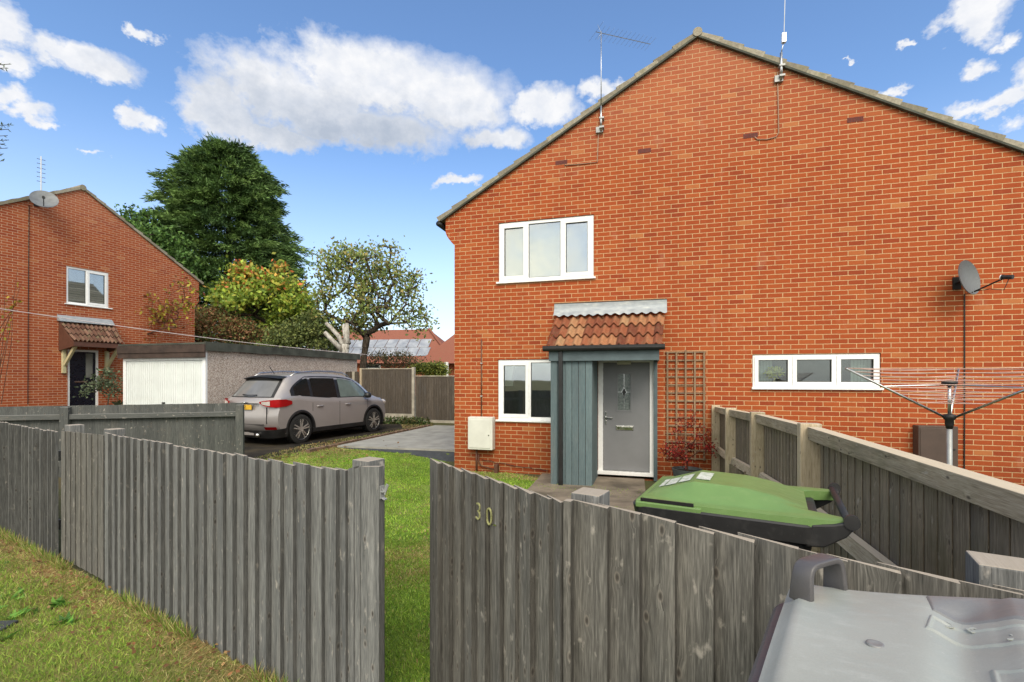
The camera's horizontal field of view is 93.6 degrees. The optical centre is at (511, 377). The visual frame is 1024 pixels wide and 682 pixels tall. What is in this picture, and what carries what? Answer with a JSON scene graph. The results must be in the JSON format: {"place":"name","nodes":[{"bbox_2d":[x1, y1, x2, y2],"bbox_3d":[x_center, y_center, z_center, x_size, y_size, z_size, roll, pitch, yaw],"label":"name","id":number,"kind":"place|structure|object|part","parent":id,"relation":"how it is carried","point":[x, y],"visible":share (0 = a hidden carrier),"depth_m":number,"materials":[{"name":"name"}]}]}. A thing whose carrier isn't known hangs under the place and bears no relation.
{"place":"outdoors","nodes":[
{"label":"outdoors","id":0,"kind":"place"},
{"bbox_2d":[111,400,122,404],"bbox_3d":[-11.651,1.126,14.290,0.501,0.947,0.534,0,0,28],"label":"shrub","id":1,"kind":"object","parent":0,"point":[117,402],"visible":0.17,"depth_m":14.21,"materials":[{"name":"green plant"}]},
{"bbox_2d":[0,535,281,681],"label":"verge","id":2,"kind":"structure","parent":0,"point":[153,657],"depth_m":2.68,"materials":[{"name":"plant"}]},
{"bbox_2d":[0,620,17,631],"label":"drain cover","id":3,"kind":"object","parent":2,"relation":"on","point":[4,623],"visible":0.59,"depth_m":2.89,"materials":[{"name":"metal"}]},
{"bbox_2d":[0,561,80,640],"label":"verge weeds","id":4,"kind":"object","parent":2,"relation":"on","point":[58,601],"visible":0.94,"depth_m":3.05,"materials":[{"name":"green plant"}]},
{"bbox_2d":[0,534,261,680],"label":"fallen leaves","id":5,"kind":"object","parent":2,"relation":"on","point":[133,643],"visible":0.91,"depth_m":2.94,"materials":[{"name":"brown plant"}]},
{"bbox_2d":[0,525,299,681],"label":"fence tufts","id":6,"kind":"object","parent":2,"relation":"on","point":[56,562],"visible":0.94,"depth_m":3.06,"materials":[{"name":"green plant"}]},
{"bbox_2d":[748,553,1023,681],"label":"wheelie bin","id":7,"kind":"object","parent":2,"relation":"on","point":[833,628],"visible":1,"depth_m":0.76,"materials":[{"name":"plastic"}]},
{"bbox_2d":[244,421,431,459],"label":"driveway","id":8,"kind":"structure","parent":0,"point":[258,447],"depth_m":12.15,"materials":[{"name":"grey asphalt"}]},
{"bbox_2d":[224,366,385,442],"bbox_3d":[-5.510,0.665,13.426,2.265,1.910,4.492,0,0,24],"label":"parked car","id":9,"kind":"object","parent":8,"relation":"on","point":[296,407],"visible":0.83,"depth_m":12.04,"materials":[{"name":"silver metal"}]},
{"bbox_3d":[-5.258,0.238,11.970,0.139,0.445,0.480,0,0,24],"label":"side window","id":10,"kind":"part","parent":9,"relation":"part of","materials":[{"name":"black glass"}]},
{"bbox_3d":[-4.961,0.266,12.653,0.142,0.515,0.830,0,0,24],"label":"side window","id":11,"kind":"part","parent":9,"relation":"part of","materials":[{"name":"black glass"}]},
{"bbox_3d":[-4.547,0.282,13.602,0.142,0.522,1.000,0,0,24],"label":"side window","id":12,"kind":"part","parent":9,"relation":"part of","materials":[{"name":"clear glass"}]},
{"bbox_2d":[58,413,655,583],"bbox_3d":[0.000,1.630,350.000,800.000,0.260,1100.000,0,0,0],"label":"ground","id":13,"kind":"structure","parent":0,"point":[648,484],"depth_m":7.81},
{"bbox_2d":[0,63,11,160],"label":"larch branches","id":14,"kind":"object","parent":13,"relation":"on","point":[2,140],"visible":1,"depth_m":7.00,"materials":[{"name":"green plant"}]},
{"bbox_2d":[0,422,84,558],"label":"neighbour fence","id":15,"kind":"object","parent":13,"relation":"on","point":[30,457],"visible":0.61,"depth_m":4.29,"materials":[{"name":"grey wood"}]},
{"bbox_2d":[61,431,104,579],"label":"neighbour gate","id":16,"kind":"structure","parent":15,"relation":"attached to","point":[82,502],"depth_m":3.68,"materials":[{"name":"grey wood"}]},
{"bbox_2d":[74,367,122,404],"bbox_3d":[-11.602,0.792,13.544,1.368,2.216,1.041,0,0,0],"label":"leafy shrub","id":17,"kind":"object","parent":13,"relation":"on","point":[99,383],"visible":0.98,"depth_m":13.54,"materials":[{"name":"green plant"}]},
{"bbox_2d":[0,184,203,406],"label":"brick house","id":18,"kind":"structure","parent":13,"relation":"on","point":[93,257],"depth_m":14.91,"materials":[{"name":"brick"}]},
{"bbox_2d":[0,269,24,403],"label":"climbing rose","id":19,"kind":"object","parent":18,"relation":"attached to","point":[15,302],"visible":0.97,"depth_m":12.60,"materials":[{"name":"green plant"}]},
{"bbox_2d":[37,156,45,189],"bbox_3d":[-13.813,-5.839,14.091,0.036,1.301,0.202,0,0,22],"label":"tv aerial","id":20,"kind":"object","parent":18,"relation":"attached to","point":[40,172],"visible":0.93,"depth_m":14.09,"materials":[{"name":"metal"}]},
{"bbox_2d":[27,190,58,403],"bbox_3d":[-13.617,-2.340,13.848,0.770,6.214,0.543,0,0,1],"label":"satellite dish","id":21,"kind":"object","parent":18,"relation":"attached to","point":[41,198],"visible":1,"depth_m":13.89,"materials":[{"name":"grey metal"}]},
{"bbox_2d":[70,352,94,405],"bbox_3d":[-13.544,0.443,15.148,0.050,2.514,0.688,0,0,22],"label":"front door","id":22,"kind":"structure","parent":18,"relation":"in","point":[82,364],"depth_m":15.12,"materials":[{"name":"metal"}]},
{"bbox_2d":[64,266,112,308],"bbox_3d":[-13.495,-2.840,15.284,0.215,1.178,1.261,0,0,22],"label":"window","id":23,"kind":"structure","parent":18,"relation":"in","point":[84,287],"depth_m":15.25,"materials":[{"name":"white plastic"}]},
{"bbox_2d":[0,403,243,477],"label":"rail fence","id":24,"kind":"object","parent":13,"relation":"on","point":[218,427],"visible":0.48,"depth_m":8.19,"materials":[{"name":"grey wood"}]},
{"bbox_2d":[114,202,216,290],"bbox_3d":[-19.654,-3.954,27.034,5.848,11.909,4.005,0,0,0],"label":"tree behind roof","id":25,"kind":"object","parent":13,"relation":"on","point":[154,234],"visible":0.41,"depth_m":26.64,"materials":[{"name":"green plant"}]},
{"bbox_2d":[135,271,204,341],"bbox_3d":[-12.206,-0.896,16.919,2.392,5.693,1.476,0,0,-12],"label":"bramble","id":26,"kind":"object","parent":13,"relation":"on","point":[168,308],"visible":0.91,"depth_m":16.87,"materials":[{"name":"green plant"}]},
{"bbox_2d":[140,131,316,344],"bbox_3d":[-18.280,-6.624,30.827,11.653,17.249,11.042,0,0,0],"label":"conifer","id":27,"kind":"object","parent":13,"relation":"on","point":[246,211],"visible":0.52,"depth_m":28.87,"materials":[{"name":"green plant"}]},
{"bbox_2d":[195,300,275,345],"bbox_3d":[-12.583,-0.823,20.724,5.237,5.546,2.734,0,0,0],"label":"bramble","id":28,"kind":"object","parent":13,"relation":"on","point":[237,327],"visible":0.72,"depth_m":20.57,"materials":[{"name":"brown plant"}]},
{"bbox_2d":[117,341,360,404],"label":"garage","id":29,"kind":"structure","parent":13,"relation":"on","point":[186,373],"depth_m":13.08,"materials":[{"name":"grey concrete"}]},
{"bbox_2d":[127,360,201,404],"bbox_3d":[-9.365,0.573,12.925,2.690,2.055,0.050,0,0,16],"label":"garage door","id":30,"kind":"structure","parent":29,"relation":"in","point":[148,382],"depth_m":12.92,"materials":[{"name":"white metal"}]},
{"bbox_2d":[0,308,367,354],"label":"washing line","id":31,"kind":"object","parent":29,"relation":"attached to","point":[168,332],"visible":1,"depth_m":12.25,"materials":[{"name":"fabric"}]},
{"bbox_2d":[104,428,388,681],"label":"garden fence","id":32,"kind":"object","parent":13,"relation":"on","point":[246,559],"visible":0.86,"depth_m":2.44,"materials":[{"name":"wood"}]},
{"bbox_2d":[203,252,324,340],"bbox_3d":[-11.033,-1.815,21.515,5.431,7.529,3.967,0,0,0],"label":"autumn tree","id":33,"kind":"object","parent":13,"relation":"on","point":[252,286],"visible":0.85,"depth_m":20.75,"materials":[{"name":"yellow plant"}]},
{"bbox_2d":[246,307,351,351],"bbox_3d":[-9.015,-0.549,20.434,4.208,4.997,2.859,0,0,0],"label":"shrub","id":34,"kind":"object","parent":13,"relation":"on","point":[307,334],"visible":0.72,"depth_m":20.02,"materials":[{"name":"green plant"}]},
{"bbox_2d":[323,322,350,352],"bbox_3d":[-6.918,-0.587,18.949,1.105,3.281,0.654,0,0,0],"label":"pollarded tree","id":35,"kind":"object","parent":13,"relation":"on","point":[343,344],"visible":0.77,"depth_m":18.93,"materials":[{"name":"beige plant"}]},
{"bbox_2d":[254,422,433,459],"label":"rough grass","id":36,"kind":"structure","parent":13,"relation":"on","point":[348,438],"depth_m":11.47,"materials":[{"name":"green plant"}]},
{"bbox_2d":[295,235,439,383],"bbox_3d":[-5.904,-2.067,19.907,5.741,7.834,3.464,0,0,0],"label":"garden tree","id":37,"kind":"object","parent":13,"relation":"on","point":[363,289],"visible":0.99,"depth_m":19.72,"materials":[{"name":"green plant"}]},
{"bbox_2d":[306,424,429,452],"bbox_3d":[-3.567,1.590,13.046,0.130,0.122,5.736,0,0,17],"label":"brick edging","id":38,"kind":"object","parent":13,"relation":"on","point":[351,441],"visible":0.55,"depth_m":12.09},
{"bbox_2d":[315,328,453,376],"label":"bungalow","id":39,"kind":"object","parent":13,"relation":"on","point":[437,348],"visible":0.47,"depth_m":44.12,"materials":[{"name":"red tile"}]},
{"bbox_2d":[367,364,380,367],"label":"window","id":40,"kind":"structure","parent":39,"relation":"in","point":[372,365],"depth_m":42.95,"materials":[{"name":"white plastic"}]},
{"bbox_2d":[360,346,430,367],"bbox_3d":[-5.980,0.136,24.537,3.698,3.527,1.806,0,0,0],"label":"garden shrub","id":41,"kind":"object","parent":13,"relation":"on","point":[385,358],"visible":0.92,"depth_m":24.46,"materials":[{"name":"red plant"}]},
{"bbox_2d":[346,367,453,422],"bbox_3d":[-3.325,0.720,17.437,7.625,2.200,0.120,0,0,16],"label":"panel fence","id":42,"kind":"object","parent":13,"relation":"on","point":[403,392],"visible":0.48,"depth_m":17.54,"materials":[{"name":"wood"}]},
{"bbox_2d":[383,415,430,424],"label":"border plants","id":43,"kind":"object","parent":13,"relation":"on","point":[413,420],"visible":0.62,"depth_m":16.60,"materials":[{"name":"green plant"}]},
{"bbox_2d":[407,358,451,376],"bbox_3d":[-4.024,0.478,23.029,2.291,2.844,1.627,0,0,0],"label":"golden bush","id":44,"kind":"object","parent":13,"relation":"on","point":[433,369],"visible":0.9,"depth_m":22.72,"materials":[{"name":"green plant"}]},
{"bbox_2d":[660,409,717,475],"bbox_3d":[2.815,1.105,7.608,1.003,1.293,0.691,0,0,0],"label":"potted maple","id":45,"kind":"object","parent":13,"relation":"on","point":[679,470],"visible":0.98,"depth_m":7.59,"materials":[{"name":"plant"}]},
{"bbox_2d":[436,27,1023,485],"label":"brick house","id":46,"kind":"structure","parent":13,"relation":"on","point":[824,237],"depth_m":7.78,"materials":[{"name":"brick"}]},
{"bbox_2d":[468,416,494,470],"bbox_3d":[-0.560,1.249,8.937,0.502,1.041,0.183,0,0,16],"label":"meter box","id":47,"kind":"object","parent":46,"relation":"attached to","point":[481,432],"visible":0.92,"depth_m":8.86,"materials":[{"name":"white plastic"}]},
{"bbox_2d":[469,419,489,447],"bbox_3d":[-0.600,1.035,8.863,0.407,0.523,0.009,0,0,16],"label":"door","id":48,"kind":"structure","parent":47,"relation":"in","point":[479,430],"depth_m":8.86,"materials":[{"name":"beige plastic"}]},
{"bbox_2d":[481,339,481,415],"bbox_3d":[-0.575,0.006,9.022,0.044,1.462,0.026,0,0,16],"label":"cable pipe","id":49,"kind":"object","parent":46,"relation":"attached to","point":[481,377],"visible":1,"depth_m":9.01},
{"bbox_2d":[494,464,498,472],"bbox_3d":[-0.286,1.708,8.872,0.070,0.224,0.100,0,0,16],"label":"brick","id":50,"kind":"object","parent":46,"relation":"attached to","point":[496,468],"visible":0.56,"depth_m":8.82,"materials":[{"name":"brown brick"}]},
{"bbox_2d":[482,459,548,470],"bbox_3d":[0.045,1.605,8.829,1.280,0.156,0.011,0,0,16],"label":"wall cable","id":51,"kind":"object","parent":46,"relation":"attached to","point":[516,466],"depth_m":8.81,"materials":[{"name":"black plastic"}]},
{"bbox_2d":[495,359,550,422],"bbox_3d":[0.401,0.524,8.892,1.900,2.507,0.345,0,0,16],"label":"window","id":52,"kind":"structure","parent":46,"relation":"in","point":[524,386],"depth_m":8.98,"materials":[{"name":"white plastic"}]},
{"bbox_2d":[496,215,595,283],"bbox_3d":[0.612,-2.308,8.764,1.831,1.131,0.215,0,0,16],"label":"window","id":53,"kind":"structure","parent":46,"relation":"in","point":[558,249],"depth_m":8.81,"materials":[{"name":"white plastic"}]},
{"bbox_2d":[564,22,653,165],"bbox_3d":[1.814,-4.978,8.509,1.660,2.396,0.619,0,0,-15],"label":"tv aerial","id":54,"kind":"object","parent":46,"relation":"attached to","point":[599,129],"visible":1,"depth_m":8.38,"materials":[{"name":"metal"}]},
{"bbox_2d":[603,362,648,471],"bbox_3d":[1.988,0.680,8.369,0.780,1.881,0.099,0,0,16],"label":"front door","id":55,"kind":"structure","parent":46,"relation":"in","point":[625,387],"depth_m":8.37,"materials":[{"name":"grey"}]},
{"bbox_2d":[666,350,705,460],"bbox_3d":[2.898,0.456,8.017,0.636,1.825,0.035,0,0,16],"label":"trellis","id":56,"kind":"object","parent":46,"relation":"attached to","point":[686,393],"visible":0.87,"depth_m":8.00,"materials":[{"name":"brown wood"}]},
{"bbox_2d":[755,1,785,139],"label":"tv aerial","id":57,"kind":"object","parent":46,"relation":"attached to","point":[779,78],"visible":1,"depth_m":7.59,"materials":[{"name":"metal"}]},
{"bbox_2d":[763,365,784,380],"bbox_3d":[4.247,-0.061,7.799,0.331,0.280,0.198,0,0,16],"label":"window plant","id":58,"kind":"object","parent":46,"relation":"in","point":[774,373],"depth_m":7.77,"materials":[{"name":"green plant"}]},
{"bbox_2d":[751,353,883,389],"bbox_3d":[4.808,-0.057,7.763,2.360,1.421,0.595,0,0,16],"label":"window","id":59,"kind":"structure","parent":46,"relation":"in","point":[802,371],"depth_m":7.62,"materials":[{"name":"white plastic"}]},
{"bbox_2d":[913,425,957,466],"bbox_3d":[6.182,1.086,7.015,0.478,0.769,0.174,0,0,16],"label":"meter cupboard","id":60,"kind":"object","parent":46,"relation":"attached to","point":[929,441],"visible":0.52,"depth_m":6.96,"materials":[{"name":"black plastic"}]},
{"bbox_3d":[6.161,1.091,6.942,0.438,0.719,0.007,0,0,16],"label":"door","id":61,"kind":"part","parent":60,"relation":"part of","materials":[{"name":"plastic"}]},
{"bbox_2d":[952,260,1013,468],"bbox_3d":[6.460,-0.076,6.676,0.481,3.167,0.674,0,0,16],"label":"satellite dish","id":62,"kind":"object","parent":46,"relation":"attached to","point":[968,279],"visible":0.98,"depth_m":6.81,"materials":[{"name":"grey metal"}]},
{"bbox_2d":[633,470,860,550],"bbox_3d":[0.968,0.965,2.053,0.780,1.070,0.596,0,0,29],"label":"wheelie bin","id":63,"kind":"object","parent":13,"relation":"on","point":[732,503],"visible":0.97,"depth_m":1.86,"materials":[{"name":"plastic"}]},
{"bbox_2d":[563,487,1023,681],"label":"garden fence","id":64,"kind":"object","parent":13,"relation":"on","point":[648,598],"visible":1,"depth_m":1.35,"materials":[{"name":"grey wood"}]},
{"bbox_2d":[430,458,562,681],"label":"garden gate","id":65,"kind":"structure","parent":64,"relation":"attached to","point":[496,580],"depth_m":1.82,"materials":[{"name":"wood"}]},
{"bbox_2d":[712,405,1023,580],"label":"side fence","id":66,"kind":"object","parent":13,"relation":"on","point":[918,513],"visible":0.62,"depth_m":2.29,"materials":[{"name":"grey wood"}]},
{"bbox_2d":[845,367,1023,465],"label":"rotary airer","id":67,"kind":"object","parent":13,"relation":"on","point":[949,417],"visible":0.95,"depth_m":4.48,"materials":[{"name":"metal"}]},
{"bbox_2d":[337,447,453,460],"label":"curb","id":68,"kind":"structure","parent":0,"point":[441,455],"depth_m":10.35,"materials":[{"name":"concrete"}]},
{"bbox_2d":[338,425,453,451],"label":"patio","id":69,"kind":"structure","parent":0,"point":[436,438],"depth_m":11.85,"materials":[{"name":"grey concrete"}]},
{"bbox_2d":[385,539,429,681],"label":"lawn grass","id":70,"kind":"structure","parent":0,"point":[404,619],"depth_m":3.12,"materials":[{"name":"green plant"}]},
{"bbox_2d":[279,448,537,681],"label":"lawn","id":71,"kind":"structure","parent":0,"point":[426,527],"depth_m":5.27,"materials":[{"name":"plant"}]},
{"bbox_2d":[275,440,399,461],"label":"fallen leaves","id":72,"kind":"object","parent":71,"relation":"on","point":[334,450],"visible":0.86,"depth_m":10.02,"materials":[{"name":"brown plant"}]},
{"bbox_2d":[264,447,642,540],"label":"lawn grass","id":73,"kind":"structure","parent":71,"relation":"on","point":[394,477],"depth_m":8.04,"materials":[{"name":"green plant"}]},
{"bbox_2d":[0,0,1023,349],"label":"sky","id":74,"kind":"structure","parent":0,"point":[378,118],"materials":[{"name":"blue"}]},
{"bbox_2d":[526,473,644,510],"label":"doorstep paving","id":75,"kind":"structure","parent":0,"point":[619,486],"depth_m":7.45,"materials":[{"name":"concrete"}]}
]}

